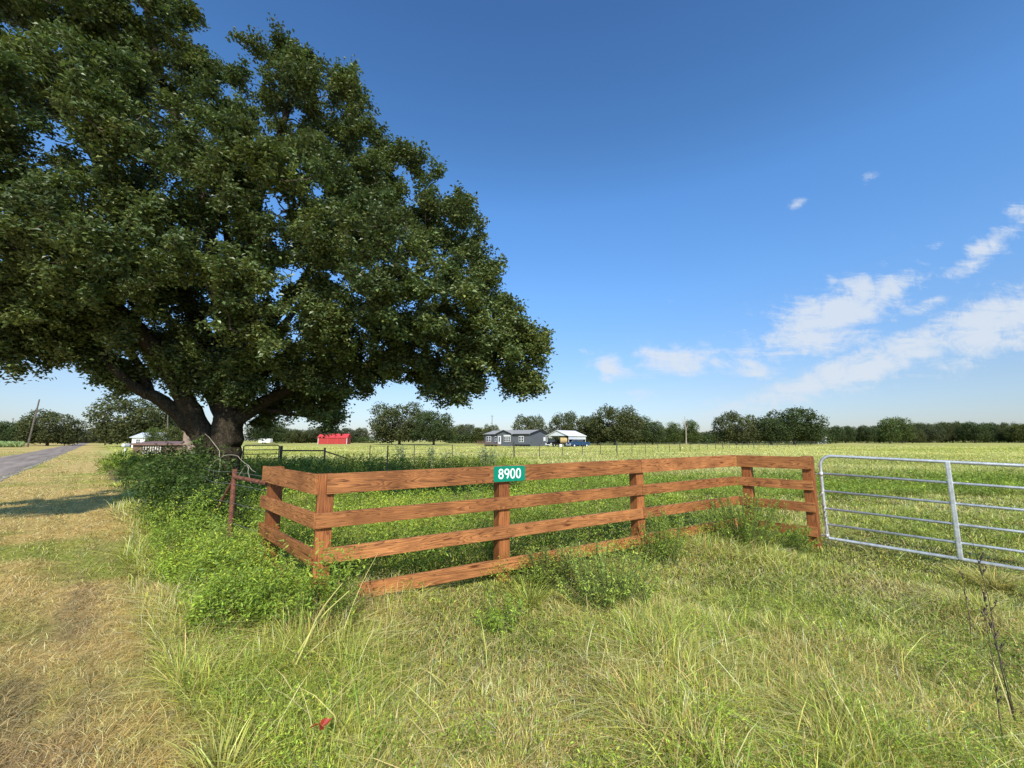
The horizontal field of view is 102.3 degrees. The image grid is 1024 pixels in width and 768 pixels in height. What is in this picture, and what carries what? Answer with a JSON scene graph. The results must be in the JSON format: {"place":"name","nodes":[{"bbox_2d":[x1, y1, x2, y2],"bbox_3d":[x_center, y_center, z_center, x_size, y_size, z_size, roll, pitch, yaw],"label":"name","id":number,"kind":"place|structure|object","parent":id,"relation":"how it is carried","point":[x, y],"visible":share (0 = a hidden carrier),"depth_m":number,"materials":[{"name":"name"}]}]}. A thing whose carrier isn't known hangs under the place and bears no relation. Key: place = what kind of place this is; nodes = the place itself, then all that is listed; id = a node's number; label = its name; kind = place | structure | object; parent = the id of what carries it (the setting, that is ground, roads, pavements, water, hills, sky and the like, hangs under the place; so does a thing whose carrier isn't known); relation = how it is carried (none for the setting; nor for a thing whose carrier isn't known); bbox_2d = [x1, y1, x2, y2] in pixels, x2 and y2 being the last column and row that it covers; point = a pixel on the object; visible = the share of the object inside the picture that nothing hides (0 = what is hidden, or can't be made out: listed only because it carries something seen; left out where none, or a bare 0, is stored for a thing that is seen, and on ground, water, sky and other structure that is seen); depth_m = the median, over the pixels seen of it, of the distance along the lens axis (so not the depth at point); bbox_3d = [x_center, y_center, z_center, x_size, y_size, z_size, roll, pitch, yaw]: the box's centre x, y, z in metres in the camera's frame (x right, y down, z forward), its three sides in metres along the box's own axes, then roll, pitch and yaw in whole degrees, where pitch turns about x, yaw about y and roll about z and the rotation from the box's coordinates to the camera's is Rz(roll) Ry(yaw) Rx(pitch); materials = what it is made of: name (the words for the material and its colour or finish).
{"place":"outdoors","nodes":[
{"label":"outdoors","id":0,"kind":"place"},
{"bbox_2d":[0,441,25,446],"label":"crop field","id":1,"kind":"structure","parent":0,"point":[11,443],"depth_m":94.46,"materials":[{"name":"green plant"}]},
{"bbox_2d":[0,443,86,477],"bbox_3d":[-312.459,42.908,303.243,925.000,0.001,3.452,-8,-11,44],"label":"road","id":2,"kind":"structure","parent":0,"point":[9,465],"depth_m":36.12,"materials":[{"name":"asphalt"}]},
{"bbox_2d":[0,440,1023,767],"bbox_3d":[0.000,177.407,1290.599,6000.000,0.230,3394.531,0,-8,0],"label":"ground","id":3,"kind":"structure","parent":0,"point":[106,452],"depth_m":4.22,"materials":[{"name":"soil"}]},
{"bbox_2d":[0,421,14,441],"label":"oak tree","id":4,"kind":"object","parent":3,"relation":"on","point":[5,425],"visible":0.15,"depth_m":147.55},
{"bbox_2d":[0,419,41,444],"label":"oak tree","id":5,"kind":"object","parent":3,"relation":"on","point":[8,436],"visible":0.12,"depth_m":125.85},
{"bbox_2d":[26,399,39,446],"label":"utility pole","id":6,"kind":"object","parent":3,"relation":"on","point":[30,434],"visible":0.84,"depth_m":99.54,"materials":[{"name":"brown wood"}]},
{"bbox_2d":[0,443,87,480],"bbox_3d":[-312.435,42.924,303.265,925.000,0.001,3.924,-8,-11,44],"label":"road shoulder","id":7,"kind":"object","parent":3,"relation":"on","point":[20,470],"visible":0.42,"depth_m":25.33},
{"bbox_2d":[10,408,88,445],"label":"oak tree","id":8,"kind":"object","parent":3,"relation":"on","point":[53,431],"visible":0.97,"depth_m":117.58,"materials":[{"name":"plant"}]},
{"bbox_2d":[81,429,102,442],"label":"oak tree","id":9,"kind":"object","parent":3,"relation":"on","point":[86,439],"visible":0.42,"depth_m":215.98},
{"bbox_2d":[95,446,157,489],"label":"shrub","id":10,"kind":"object","parent":3,"relation":"on","point":[114,464],"visible":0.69,"depth_m":16.48,"materials":[{"name":"green plant"}]},
{"bbox_2d":[0,451,252,767],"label":"verge grass","id":11,"kind":"structure","parent":3,"relation":"on","point":[97,753],"depth_m":3.16,"materials":[{"name":"plant"}]},
{"bbox_2d":[129,433,171,447],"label":"house","id":12,"kind":"structure","parent":3,"relation":"on","point":[138,438],"depth_m":79.11,"materials":[{"name":"white paint"}]},
{"bbox_2d":[142,426,162,441],"bbox_3d":[-51.567,8.008,59.507,2.938,3.867,2.850,2,-8,-17],"label":"oak tree","id":13,"kind":"object","parent":3,"relation":"on","point":[153,435],"visible":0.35,"depth_m":59.10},
{"bbox_2d":[130,441,182,454],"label":"shed","id":14,"kind":"structure","parent":3,"relation":"on","point":[152,444],"depth_m":46.30,"materials":[{"name":"white paint"}]},
{"bbox_2d":[141,413,179,433],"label":"oak tree","id":15,"kind":"object","parent":3,"relation":"on","point":[170,419],"visible":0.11,"depth_m":97.67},
{"bbox_2d":[158,426,183,440],"bbox_3d":[-44.687,7.382,54.538,4.198,3.768,4.027,-6,-10,38],"label":"cedar tree","id":16,"kind":"object","parent":3,"relation":"on","point":[178,436],"visible":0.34,"depth_m":53.89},
{"bbox_2d":[114,434,260,535],"bbox_3d":[-6.636,1.929,8.424,5.817,1.805,1.836,-7,-11,43],"label":"shrub","id":17,"kind":"object","parent":3,"relation":"on","point":[188,478],"visible":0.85,"depth_m":7.69,"materials":[{"name":"green plant"}]},
{"bbox_2d":[182,431,194,464],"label":"stone pillar","id":18,"kind":"structure","parent":3,"relation":"on","point":[185,440],"depth_m":23.37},
{"bbox_2d":[124,703,318,767],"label":"grass tussock","id":19,"kind":"object","parent":3,"relation":"on","point":[210,761],"depth_m":2.05,"materials":[{"name":"plant"}]},
{"bbox_2d":[201,467,266,544],"bbox_3d":[-5.437,2.053,7.333,6.249,1.250,0.216,-8,-11,44],"label":"rusty pipe fence","id":20,"kind":"object","parent":3,"relation":"on","point":[233,483],"visible":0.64,"depth_m":5.95,"materials":[{"name":"metal"}]},
{"bbox_2d":[127,476,374,644],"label":"weeds","id":21,"kind":"object","parent":3,"relation":"on","point":[174,564],"visible":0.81,"depth_m":3.74,"materials":[{"name":"green plant"}]},
{"bbox_2d":[258,439,272,443],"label":"travel trailer","id":22,"kind":"object","parent":3,"relation":"on","point":[262,441],"visible":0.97,"depth_m":183.28,"materials":[{"name":"white paint"}]},
{"bbox_2d":[243,421,288,443],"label":"oak tree","id":23,"kind":"object","parent":3,"relation":"on","point":[277,435],"visible":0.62,"depth_m":185.67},
{"bbox_2d":[0,0,557,511],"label":"post oak","id":24,"kind":"object","parent":3,"relation":"on","point":[104,78],"visible":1,"depth_m":7.75,"materials":[{"name":"green plant"}]},
{"bbox_2d":[205,434,254,484],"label":"bare vine","id":25,"kind":"object","parent":24,"relation":"hanging from","point":[225,455],"visible":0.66,"depth_m":7.91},
{"bbox_2d":[280,428,297,442],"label":"oak tree","id":26,"kind":"object","parent":3,"relation":"on","point":[286,430],"visible":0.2,"depth_m":235.88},
{"bbox_2d":[282,429,309,442],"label":"oak tree","id":27,"kind":"object","parent":3,"relation":"on","point":[293,437],"visible":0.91,"depth_m":226.32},
{"bbox_2d":[294,430,320,442],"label":"oak tree","id":28,"kind":"object","parent":3,"relation":"on","point":[306,436],"visible":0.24,"depth_m":230.91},
{"bbox_2d":[279,446,346,465],"bbox_3d":[-11.188,4.212,23.426,3.708,1.416,0.249,7,-11,-44],"label":"pipe fence","id":29,"kind":"object","parent":3,"relation":"on","point":[282,450],"visible":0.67,"depth_m":23.12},
{"bbox_2d":[306,426,322,441],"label":"oak tree","id":30,"kind":"object","parent":3,"relation":"on","point":[316,434],"visible":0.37,"depth_m":229.55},
{"bbox_2d":[289,583,342,677],"bbox_3d":[-1.374,1.736,2.865,0.342,0.655,0.015,1,-8,-8],"label":"weed stalk","id":31,"kind":"object","parent":3,"relation":"on","point":[312,628],"visible":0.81,"depth_m":2.86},
{"bbox_2d":[285,591,348,674],"bbox_3d":[-1.386,1.776,2.912,0.431,0.586,0.014,1,-8,-7],"label":"weed stalk","id":32,"kind":"object","parent":3,"relation":"on","point":[314,627],"visible":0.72,"depth_m":2.92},
{"bbox_2d":[317,434,351,443],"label":"barn","id":33,"kind":"structure","parent":3,"relation":"on","point":[339,439],"depth_m":170.98,"materials":[{"name":"red"}]},
{"bbox_2d":[334,428,360,441],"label":"oak tree","id":34,"kind":"object","parent":3,"relation":"on","point":[352,434],"visible":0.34,"depth_m":235.99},
{"bbox_2d":[340,553,377,642],"bbox_3d":[-1.198,1.714,3.174,0.290,0.782,0.010,1,-8,-11],"label":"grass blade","id":35,"kind":"object","parent":3,"relation":"on","point":[354,601],"visible":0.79,"depth_m":3.17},
{"bbox_2d":[350,427,370,441],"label":"oak tree","id":36,"kind":"object","parent":3,"relation":"on","point":[362,433],"visible":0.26,"depth_m":245.66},
{"bbox_2d":[386,445,388,470],"bbox_3d":[-4.015,2.758,13.249,0.035,1.550,0.040,0,-8,0],"label":"fence stake","id":37,"kind":"object","parent":3,"relation":"on","point":[387,458],"visible":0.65,"depth_m":13.28,"materials":[{"name":"brown wood"}]},
{"bbox_2d":[365,401,427,444],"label":"oak tree","id":38,"kind":"object","parent":3,"relation":"on","point":[391,431],"visible":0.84,"depth_m":144.48,"materials":[{"name":"plant"}]},
{"bbox_2d":[395,442,406,468],"bbox_3d":[-5.524,3.672,20.700,0.701,1.556,0.732,-7,-10,42],"label":"sapling","id":39,"kind":"object","parent":3,"relation":"on","point":[401,451],"visible":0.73,"depth_m":20.61,"materials":[{"name":"green plant"}]},
{"bbox_2d":[409,410,457,444],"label":"oak tree","id":40,"kind":"object","parent":3,"relation":"on","point":[436,429],"visible":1,"depth_m":136.34,"materials":[{"name":"plant"}]},
{"bbox_2d":[426,444,452,466],"bbox_3d":[-3.578,3.594,19.724,1.451,1.456,0.686,1,-8,-4],"label":"sapling","id":41,"kind":"object","parent":3,"relation":"on","point":[431,451],"visible":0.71,"depth_m":19.76,"materials":[{"name":"green plant"}]},
{"bbox_2d":[450,424,466,440],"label":"oak tree","id":42,"kind":"object","parent":3,"relation":"on","point":[458,429],"visible":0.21,"depth_m":220.44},
{"bbox_2d":[458,424,477,441],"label":"oak tree","id":43,"kind":"object","parent":3,"relation":"on","point":[469,427],"visible":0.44,"depth_m":215.58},
{"bbox_2d":[468,427,488,441],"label":"oak tree","id":44,"kind":"object","parent":3,"relation":"on","point":[478,431],"visible":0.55,"depth_m":209.17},
{"bbox_2d":[478,445,493,465],"bbox_3d":[-1.202,3.468,18.634,0.902,1.405,0.554,-4,-9,27],"label":"sapling","id":45,"kind":"object","parent":3,"relation":"on","point":[482,456],"visible":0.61,"depth_m":18.66,"materials":[{"name":"green plant"}]},
{"bbox_2d":[482,444,496,465],"bbox_3d":[-0.922,3.392,18.231,0.826,1.445,0.555,-8,-11,44],"label":"sapling","id":46,"kind":"object","parent":3,"relation":"on","point":[491,456],"visible":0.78,"depth_m":18.22,"materials":[{"name":"green plant"}]},
{"bbox_2d":[481,424,498,440],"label":"oak tree","id":47,"kind":"object","parent":3,"relation":"on","point":[487,429],"visible":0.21,"depth_m":194.63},
{"bbox_2d":[474,585,525,636],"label":"weed clump","id":48,"kind":"object","parent":3,"relation":"on","point":[497,623],"visible":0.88,"depth_m":3.59,"materials":[{"name":"green plant"}]},
{"bbox_2d":[477,429,549,446],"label":"house","id":49,"kind":"structure","parent":3,"relation":"on","point":[526,438],"depth_m":105.70,"materials":[{"name":"grey"}]},
{"bbox_2d":[504,436,510,441],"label":"window","id":50,"kind":"structure","parent":49,"relation":"in","point":[506,439],"depth_m":105.21,"materials":[{"name":"glass"}]},
{"bbox_2d":[477,576,564,608],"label":"grass tussock","id":51,"kind":"object","parent":3,"relation":"on","point":[538,598],"depth_m":4.14,"materials":[{"name":"plant"}]},
{"bbox_2d":[137,451,906,585],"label":"weeds","id":52,"kind":"object","parent":3,"relation":"on","point":[327,467],"visible":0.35,"depth_m":8.32,"materials":[{"name":"green plant"}]},
{"bbox_2d":[37,432,1023,443],"bbox_3d":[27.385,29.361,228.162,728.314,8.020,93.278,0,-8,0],"label":"undergrowth","id":53,"kind":"object","parent":3,"relation":"on","point":[710,438],"visible":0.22,"depth_m":207.96,"materials":[{"name":"plant"}]},
{"bbox_2d":[510,413,550,440],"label":"oak tree","id":54,"kind":"object","parent":3,"relation":"on","point":[533,424],"visible":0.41,"depth_m":147.62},
{"bbox_2d":[256,455,821,601],"bbox_3d":[0.874,1.899,5.338,7.890,1.830,1.644,2,-8,-15],"label":"wooden fence","id":55,"kind":"object","parent":3,"relation":"on","point":[323,519],"visible":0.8,"depth_m":4.81,"materials":[{"name":"wood"}]},
{"bbox_2d":[494,465,524,481],"bbox_3d":[-0.026,1.059,4.876,0.425,0.178,0.008,4,-9,-29],"label":"house number sign","id":56,"kind":"object","parent":55,"relation":"attached to","point":[508,473],"visible":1,"depth_m":4.87,"materials":[{"name":"metal"}]},
{"bbox_2d":[815,455,1023,570],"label":"tube gate","id":57,"kind":"structure","parent":55,"relation":"attached to","point":[955,523],"depth_m":5.44,"materials":[{"name":"metal"}]},
{"bbox_2d":[525,543,579,590],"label":"weed clump","id":58,"kind":"object","parent":3,"relation":"on","point":[543,553],"visible":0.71,"depth_m":4.62,"materials":[{"name":"green plant"}]},
{"bbox_2d":[545,440,559,446],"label":"pickup truck","id":59,"kind":"object","parent":3,"relation":"on","point":[554,443],"visible":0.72,"depth_m":99.06,"materials":[{"name":"white paint"}]},
{"bbox_2d":[104,445,1023,496],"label":"pasture grass","id":60,"kind":"structure","parent":3,"relation":"on","point":[985,453],"depth_m":37.92,"materials":[{"name":"plant"}]},
{"bbox_2d":[81,393,175,446],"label":"oak tree","id":61,"kind":"object","parent":60,"relation":"on","point":[119,430],"visible":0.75,"depth_m":91.48,"materials":[{"name":"plant"}]},
{"bbox_2d":[242,445,279,464],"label":"farm gate","id":62,"kind":"structure","parent":60,"relation":"on","point":[243,454],"depth_m":21.63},
{"bbox_2d":[621,413,652,444],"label":"oak tree","id":63,"kind":"object","parent":60,"relation":"on","point":[645,434],"visible":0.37,"depth_m":148.10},
{"bbox_2d":[546,430,585,446],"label":"carport","id":64,"kind":"object","parent":3,"relation":"on","point":[570,436],"visible":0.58,"depth_m":99.48,"materials":[{"name":"white metal"}]},
{"bbox_2d":[547,411,588,440],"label":"oak tree","id":65,"kind":"object","parent":3,"relation":"on","point":[570,425],"visible":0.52,"depth_m":146.90,"materials":[{"name":"plant"}]},
{"bbox_2d":[566,439,589,446],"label":"pickup truck","id":66,"kind":"object","parent":3,"relation":"on","point":[574,442],"visible":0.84,"depth_m":94.77,"materials":[{"name":"blue paint"}]},
{"bbox_2d":[396,509,794,615],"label":"weeds","id":67,"kind":"object","parent":3,"relation":"on","point":[535,577],"visible":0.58,"depth_m":4.95,"materials":[{"name":"green plant"}]},
{"bbox_2d":[369,441,822,459],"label":"wire fence","id":68,"kind":"object","parent":3,"relation":"on","point":[600,445],"visible":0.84,"depth_m":42.92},
{"bbox_2d":[583,417,608,444],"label":"oak tree","id":69,"kind":"object","parent":3,"relation":"on","point":[595,430],"visible":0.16,"depth_m":145.85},
{"bbox_2d":[171,506,1023,767],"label":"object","id":70,"kind":"object","parent":3,"relation":"on","point":[662,735],"visible":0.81,"depth_m":2.52,"materials":[{"name":"green plant"}]},
{"bbox_2d":[310,717,331,729],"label":"red leaf","id":71,"kind":"object","parent":70,"relation":"on","point":[325,721],"visible":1,"depth_m":2.12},
{"bbox_2d":[554,539,670,612],"bbox_3d":[1.006,1.924,4.193,1.164,0.715,1.158,0,-8,0],"label":"weed clump","id":72,"kind":"object","parent":3,"relation":"on","point":[603,586],"visible":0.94,"depth_m":4.05,"materials":[{"name":"green plant"}]},
{"bbox_2d":[585,403,647,444],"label":"oak tree","id":73,"kind":"object","parent":3,"relation":"on","point":[614,432],"visible":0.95,"depth_m":140.49,"materials":[{"name":"plant"}]},
{"bbox_2d":[643,421,665,444],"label":"oak tree","id":74,"kind":"object","parent":3,"relation":"on","point":[657,436],"visible":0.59,"depth_m":151.24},
{"bbox_2d":[634,507,687,568],"bbox_3d":[1.935,2.025,5.393,0.700,0.858,0.644,0,-8,0],"label":"weed clump","id":75,"kind":"object","parent":3,"relation":"on","point":[672,554],"visible":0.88,"depth_m":5.33,"materials":[{"name":"green plant"}]},
{"bbox_2d":[665,422,683,443],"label":"oak tree","id":76,"kind":"object","parent":3,"relation":"on","point":[672,435],"visible":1,"depth_m":157.79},
{"bbox_2d":[684,416,687,443],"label":"utility pole","id":77,"kind":"object","parent":3,"relation":"on","point":[685,431],"visible":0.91,"depth_m":157.00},
{"bbox_2d":[682,419,700,443],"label":"oak tree","id":78,"kind":"object","parent":3,"relation":"on","point":[691,437],"visible":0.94,"depth_m":157.56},
{"bbox_2d":[703,430,719,442],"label":"oak tree","id":79,"kind":"object","parent":3,"relation":"on","point":[708,433],"visible":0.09,"depth_m":201.87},
{"bbox_2d":[711,410,762,444],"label":"oak tree","id":80,"kind":"object","parent":3,"relation":"on","point":[733,432],"visible":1,"depth_m":146.08,"materials":[{"name":"plant"}]},
{"bbox_2d":[693,488,797,549],"bbox_3d":[3.478,2.035,6.201,1.171,0.910,1.269,5,-9,-32],"label":"weed clump","id":81,"kind":"object","parent":3,"relation":"on","point":[746,532],"visible":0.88,"depth_m":6.08,"materials":[{"name":"green plant"}]},
{"bbox_2d":[750,415,795,444],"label":"oak tree","id":82,"kind":"object","parent":3,"relation":"on","point":[769,435],"visible":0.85,"depth_m":143.85,"materials":[{"name":"plant"}]},
{"bbox_2d":[763,518,822,554],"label":"weed clump","id":83,"kind":"object","parent":3,"relation":"on","point":[798,541],"visible":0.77,"depth_m":5.88,"materials":[{"name":"green plant"}]},
{"bbox_2d":[763,405,829,444],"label":"oak tree","id":84,"kind":"object","parent":3,"relation":"on","point":[805,430],"visible":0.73,"depth_m":144.70,"materials":[{"name":"plant"}]},
{"bbox_2d":[590,467,1023,502],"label":"weeds","id":85,"kind":"object","parent":3,"relation":"on","point":[969,478],"visible":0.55,"depth_m":13.46,"materials":[{"name":"green plant"}]},
{"bbox_2d":[796,421,824,443],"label":"oak tree","id":86,"kind":"object","parent":3,"relation":"on","point":[811,440],"visible":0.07,"depth_m":157.21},
{"bbox_2d":[820,497,835,574],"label":"weed stalk","id":87,"kind":"object","parent":3,"relation":"on","point":[827,533],"visible":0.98,"depth_m":5.00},
{"bbox_2d":[825,424,847,442],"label":"oak tree","id":88,"kind":"object","parent":3,"relation":"on","point":[839,434],"visible":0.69,"depth_m":212.35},
{"bbox_2d":[835,426,856,442],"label":"oak tree","id":89,"kind":"object","parent":3,"relation":"on","point":[850,432],"visible":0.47,"depth_m":230.86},
{"bbox_2d":[854,425,878,442],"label":"oak tree","id":90,"kind":"object","parent":3,"relation":"on","point":[868,434],"visible":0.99,"depth_m":234.79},
{"bbox_2d":[876,417,903,443],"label":"oak tree","id":91,"kind":"object","parent":3,"relation":"on","point":[888,434],"visible":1,"depth_m":197.71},
{"bbox_2d":[889,417,918,443],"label":"oak tree","id":92,"kind":"object","parent":3,"relation":"on","point":[907,433],"visible":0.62,"depth_m":201.66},
{"bbox_2d":[901,425,925,442],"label":"oak tree","id":93,"kind":"object","parent":3,"relation":"on","point":[919,439],"visible":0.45,"depth_m":214.87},
{"bbox_2d":[915,423,948,442],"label":"oak tree","id":94,"kind":"object","parent":3,"relation":"on","point":[938,436],"visible":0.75,"depth_m":245.51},
{"bbox_2d":[931,421,956,442],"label":"oak tree","id":95,"kind":"object","parent":3,"relation":"on","point":[942,427],"visible":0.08,"depth_m":262.94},
{"bbox_2d":[939,421,960,442],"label":"oak tree","id":96,"kind":"object","parent":3,"relation":"on","point":[949,427],"visible":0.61,"depth_m":256.92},
{"bbox_2d":[959,571,971,644],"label":"weed stalk","id":97,"kind":"object","parent":3,"relation":"on","point":[966,597],"visible":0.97,"depth_m":3.25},
{"bbox_2d":[933,560,1002,582],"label":"grass tussock","id":98,"kind":"object","parent":3,"relation":"on","point":[957,573],"depth_m":4.78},
{"bbox_2d":[953,420,992,442],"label":"oak tree","id":99,"kind":"object","parent":3,"relation":"on","point":[975,433],"visible":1,"depth_m":240.39,"materials":[{"name":"plant"}]},
{"bbox_2d":[944,560,1023,590],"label":"grass tussock","id":100,"kind":"object","parent":3,"relation":"on","point":[1002,585],"depth_m":4.50,"materials":[{"name":"plant"}]},
{"bbox_2d":[979,421,996,442],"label":"oak tree","id":101,"kind":"object","parent":3,"relation":"on","point":[990,429],"visible":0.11,"depth_m":273.21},
{"bbox_2d":[981,602,1003,744],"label":"weed stalk","id":102,"kind":"object","parent":3,"relation":"on","point":[996,689],"visible":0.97,"depth_m":2.17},
{"bbox_2d":[972,542,1015,727],"bbox_3d":[2.750,1.453,2.345,0.046,1.050,0.074,3,-8,-24],"label":"weed stalk","id":103,"kind":"object","parent":3,"relation":"on","point":[991,608],"visible":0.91,"depth_m":2.36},
{"bbox_2d":[981,586,1017,731],"bbox_3d":[2.730,1.559,2.312,0.106,0.830,0.028,1,-8,-9],"label":"weed stalk","id":104,"kind":"object","parent":3,"relation":"on","point":[989,623],"visible":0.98,"depth_m":2.32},
{"bbox_2d":[994,421,1014,442],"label":"oak tree","id":105,"kind":"object","parent":3,"relation":"on","point":[999,436],"visible":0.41,"depth_m":256.06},
{"bbox_2d":[999,423,1023,442],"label":"oak tree","id":106,"kind":"object","parent":3,"relation":"on","point":[1014,436],"visible":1,"depth_m":244.84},
{"bbox_2d":[0,0,1023,439],"label":"sky","id":107,"kind":"structure","parent":0,"point":[711,208],"materials":[{"name":"blue"}]},
{"bbox_2d":[64,477,1023,767],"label":"tall grass","id":108,"kind":"structure","parent":0,"point":[496,689],"depth_m":2.93,"materials":[{"name":"plant"}]},
{"bbox_2d":[560,438,566,443],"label":"hay bale","id":109,"kind":"object","parent":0,"point":[563,440],"visible":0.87,"depth_m":96.47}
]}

